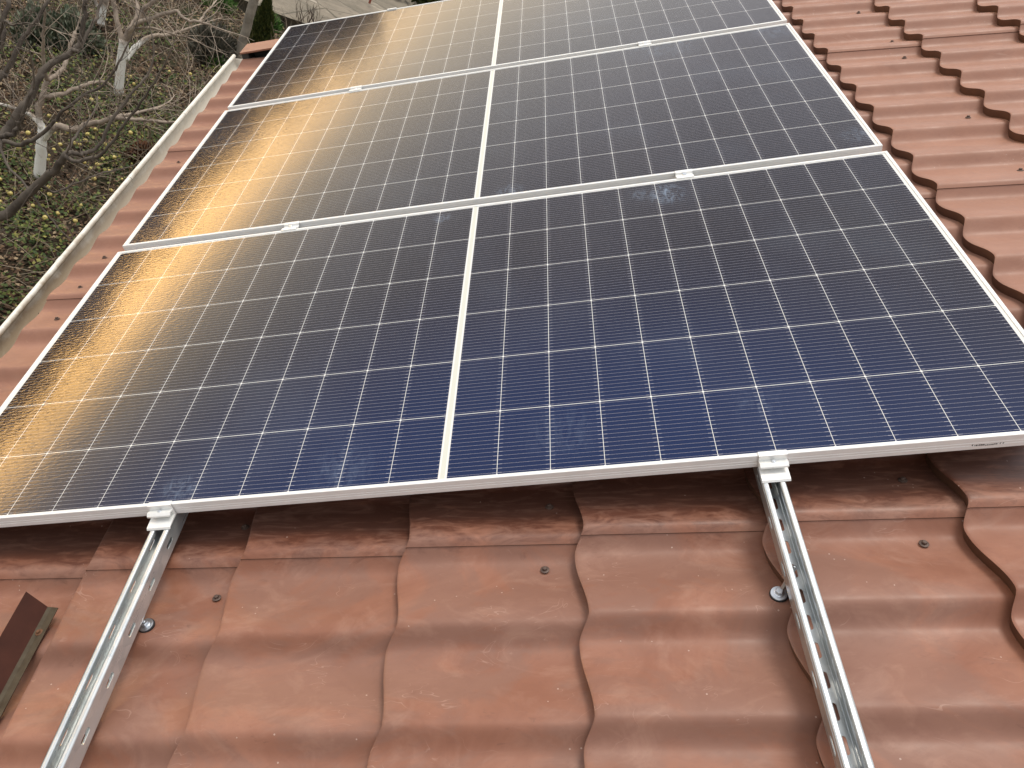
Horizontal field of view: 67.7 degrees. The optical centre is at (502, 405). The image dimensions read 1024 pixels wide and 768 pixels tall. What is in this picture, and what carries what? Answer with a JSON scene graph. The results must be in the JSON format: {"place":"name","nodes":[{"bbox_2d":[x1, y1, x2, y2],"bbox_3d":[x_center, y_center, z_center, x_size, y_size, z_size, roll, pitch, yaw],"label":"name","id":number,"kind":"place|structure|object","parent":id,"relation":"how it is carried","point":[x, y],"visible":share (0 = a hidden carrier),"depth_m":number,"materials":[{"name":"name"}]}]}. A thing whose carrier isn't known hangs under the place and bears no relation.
{"place":"outdoors","nodes":[
{"label":"outdoors","id":0,"kind":"place"},
{"bbox_2d":[0,0,285,325],"bbox_3d":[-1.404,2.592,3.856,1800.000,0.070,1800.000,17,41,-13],"label":"ground","id":1,"kind":"structure","parent":0,"point":[57,156],"depth_m":8.01,"materials":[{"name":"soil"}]},
{"bbox_2d":[8,0,70,50],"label":"shrub","id":2,"kind":"object","parent":1,"relation":"on","point":[50,35],"visible":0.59,"depth_m":8.55,"materials":[{"name":"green plant"}]},
{"bbox_2d":[49,3,107,56],"bbox_3d":[-4.997,-4.396,8.815,0.682,0.516,0.639,42,42,16],"label":"shrub","id":3,"kind":"object","parent":1,"relation":"on","point":[67,18],"visible":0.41,"depth_m":8.78,"materials":[{"name":"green plant"}]},
{"bbox_2d":[0,0,199,249],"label":"fruit tree","id":4,"kind":"object","parent":1,"relation":"on","point":[11,127],"visible":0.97,"depth_m":5.19,"materials":[{"name":"brown plant"}]},
{"bbox_2d":[93,0,107,26],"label":"fruit tree","id":5,"kind":"object","parent":1,"relation":"on","point":[100,20],"visible":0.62,"depth_m":9.42,"materials":[{"name":"grey plant"}]},
{"bbox_2d":[0,0,208,178],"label":"fruit tree","id":6,"kind":"object","parent":1,"relation":"on","point":[40,161],"visible":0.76,"depth_m":6.80,"materials":[{"name":"grey plant"}]},
{"bbox_2d":[0,0,274,321],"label":"ground cover","id":7,"kind":"object","parent":1,"relation":"on","point":[32,240],"visible":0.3,"depth_m":7.66,"materials":[{"name":"green plant"}]},
{"bbox_2d":[120,137,154,165],"bbox_3d":[-3.732,-2.659,7.967,0.495,0.168,0.469,38,41,12],"label":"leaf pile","id":8,"kind":"object","parent":1,"relation":"on","point":[137,144],"visible":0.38,"depth_m":7.92,"materials":[{"name":"brown plant"}]},
{"bbox_2d":[0,0,319,320],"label":"dry stems","id":9,"kind":"object","parent":1,"relation":"on","point":[113,98],"visible":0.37,"depth_m":8.19,"materials":[{"name":"brown plant"}]},
{"bbox_2d":[102,0,253,95],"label":"fruit tree","id":10,"kind":"object","parent":1,"relation":"on","point":[125,38],"visible":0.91,"depth_m":8.14,"materials":[{"name":"grey plant"}]},
{"bbox_2d":[184,14,239,68],"bbox_3d":[-3.737,-4.704,9.829,0.778,0.635,0.771,17,41,-13],"label":"shrub","id":11,"kind":"object","parent":1,"relation":"on","point":[230,43],"visible":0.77,"depth_m":9.77,"materials":[{"name":"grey plant"}]},
{"bbox_2d":[206,52,226,66],"bbox_3d":[-3.645,-4.454,9.845,0.338,0.219,0.342,27,40,-1],"label":"grass tuft","id":12,"kind":"object","parent":1,"relation":"on","point":[215,60],"visible":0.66,"depth_m":9.79,"materials":[{"name":"plant"}]},
{"bbox_2d":[199,0,238,17],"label":"grass tuft","id":13,"kind":"object","parent":1,"relation":"on","point":[229,2],"visible":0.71,"depth_m":11.04,"materials":[{"name":"green plant"}]},
{"bbox_2d":[235,0,258,58],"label":"post","id":14,"kind":"object","parent":1,"relation":"on","point":[250,12],"visible":0.65,"depth_m":9.77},
{"bbox_2d":[247,0,274,43],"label":"conifer","id":15,"kind":"object","parent":1,"relation":"on","point":[263,20],"visible":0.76,"depth_m":10.05,"materials":[{"name":"green plant"}]},
{"bbox_2d":[255,12,284,32],"bbox_3d":[-3.428,-5.701,11.258,0.456,0.292,0.489,17,41,-13],"label":"grass tuft","id":16,"kind":"object","parent":1,"relation":"on","point":[279,26],"visible":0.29,"depth_m":11.25,"materials":[{"name":"green plant"}]},
{"bbox_2d":[233,0,421,27],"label":"concrete path","id":17,"kind":"structure","parent":1,"relation":"on","point":[330,9],"depth_m":12.08,"materials":[{"name":"grey concrete"}]},
{"bbox_2d":[411,0,442,4],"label":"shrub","id":18,"kind":"object","parent":1,"relation":"on","point":[423,1],"visible":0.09,"depth_m":13.71,"materials":[{"name":"green plant"}]},
{"bbox_2d":[0,0,1023,767],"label":"roof","id":19,"kind":"structure","parent":1,"relation":"on","point":[634,622],"depth_m":1.41,"materials":[{"name":"paint"}]},
{"bbox_2d":[0,592,57,717],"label":"angle flashing","id":20,"kind":"object","parent":19,"relation":"on","point":[25,629],"visible":1,"depth_m":1.50,"materials":[{"name":"brown metal"}]},
{"bbox_2d":[40,512,188,767],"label":"mounting rail","id":21,"kind":"object","parent":19,"relation":"attached to","point":[84,712],"visible":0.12,"depth_m":1.39,"materials":[{"name":"metal"}]},
{"bbox_2d":[139,618,154,632],"bbox_3d":[-0.695,0.413,1.470,0.033,0.044,0.032,-5,42,8],"label":"hanger bolt","id":22,"kind":"object","parent":21,"relation":"attached to","point":[147,625],"visible":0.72,"depth_m":1.48,"materials":[{"name":"silver metal"}]},
{"bbox_2d":[147,501,175,530],"bbox_3d":[-0.713,0.228,1.588,0.052,0.032,0.050,-5,42,8],"label":"end clamp","id":23,"kind":"object","parent":21,"relation":"attached to","point":[161,514],"visible":1,"depth_m":1.59,"materials":[{"name":"metal"}]},
{"bbox_2d":[349,85,361,91],"bbox_3d":[-0.631,-1.361,3.279,0.050,0.009,0.049,-6,42,8],"label":"clamp","id":24,"kind":"object","parent":21,"relation":"attached to","point":[355,88],"visible":1,"depth_m":3.28,"materials":[{"name":"metal"}]},
{"bbox_2d":[753,467,874,767],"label":"mounting rail","id":25,"kind":"object","parent":19,"relation":"attached to","point":[848,724],"visible":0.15,"depth_m":1.20,"materials":[{"name":"metal"}]},
{"bbox_2d":[123,23,882,250],"bbox_3d":[-0.058,-1.012,2.782,2.384,0.030,1.124,-5,42,8],"label":"solar panel","id":26,"kind":"object","parent":25,"relation":"on","point":[772,95],"visible":0.96,"depth_m":2.66,"materials":[{"name":"glass"}]},
{"bbox_2d":[227,0,786,109],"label":"solar panel","id":27,"kind":"object","parent":25,"relation":"on","point":[437,39],"visible":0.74,"depth_m":3.47,"materials":[{"name":"glass"}]},
{"bbox_2d":[0,151,1023,527],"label":"solar panel","id":28,"kind":"object","parent":25,"relation":"on","point":[834,309],"visible":1,"depth_m":1.78,"materials":[{"name":"glass"}]},
{"bbox_2d":[281,221,299,230],"bbox_3d":[-0.674,-0.570,2.429,0.050,0.009,0.049,-6,42,8],"label":"clamp","id":29,"kind":"object","parent":28,"relation":"attached to","point":[291,225],"visible":1,"depth_m":2.43,"materials":[{"name":"metal"}]},
{"bbox_2d":[638,40,651,45],"bbox_3d":[0.580,-1.476,3.113,0.050,0.009,0.049,-6,42,8],"label":"clamp","id":30,"kind":"object","parent":25,"relation":"attached to","point":[644,43],"visible":1,"depth_m":3.12,"materials":[{"name":"metal"}]},
{"bbox_2d":[675,169,693,178],"bbox_3d":[0.539,-0.685,2.264,0.050,0.009,0.049,-6,42,8],"label":"clamp","id":31,"kind":"object","parent":25,"relation":"attached to","point":[686,173],"visible":1,"depth_m":2.27,"materials":[{"name":"metal"}]},
{"bbox_2d":[758,450,790,482],"bbox_3d":[0.506,0.112,1.421,0.052,0.032,0.050,-5,42,8],"label":"end clamp","id":32,"kind":"object","parent":25,"relation":"attached to","point":[773,466],"visible":1,"depth_m":1.42,"materials":[{"name":"metal"}]},
{"bbox_2d":[769,565,796,601],"bbox_3d":[0.490,0.309,1.313,0.029,0.069,0.039,28,40,1],"label":"hanger bolt","id":33,"kind":"object","parent":25,"relation":"attached to","point":[778,594],"visible":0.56,"depth_m":1.32,"materials":[{"name":"silver metal"}]},
{"bbox_2d":[295,0,322,22],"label":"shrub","id":34,"kind":"object","parent":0,"point":[311,14],"visible":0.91,"depth_m":11.44,"materials":[{"name":"plant"}]}
]}

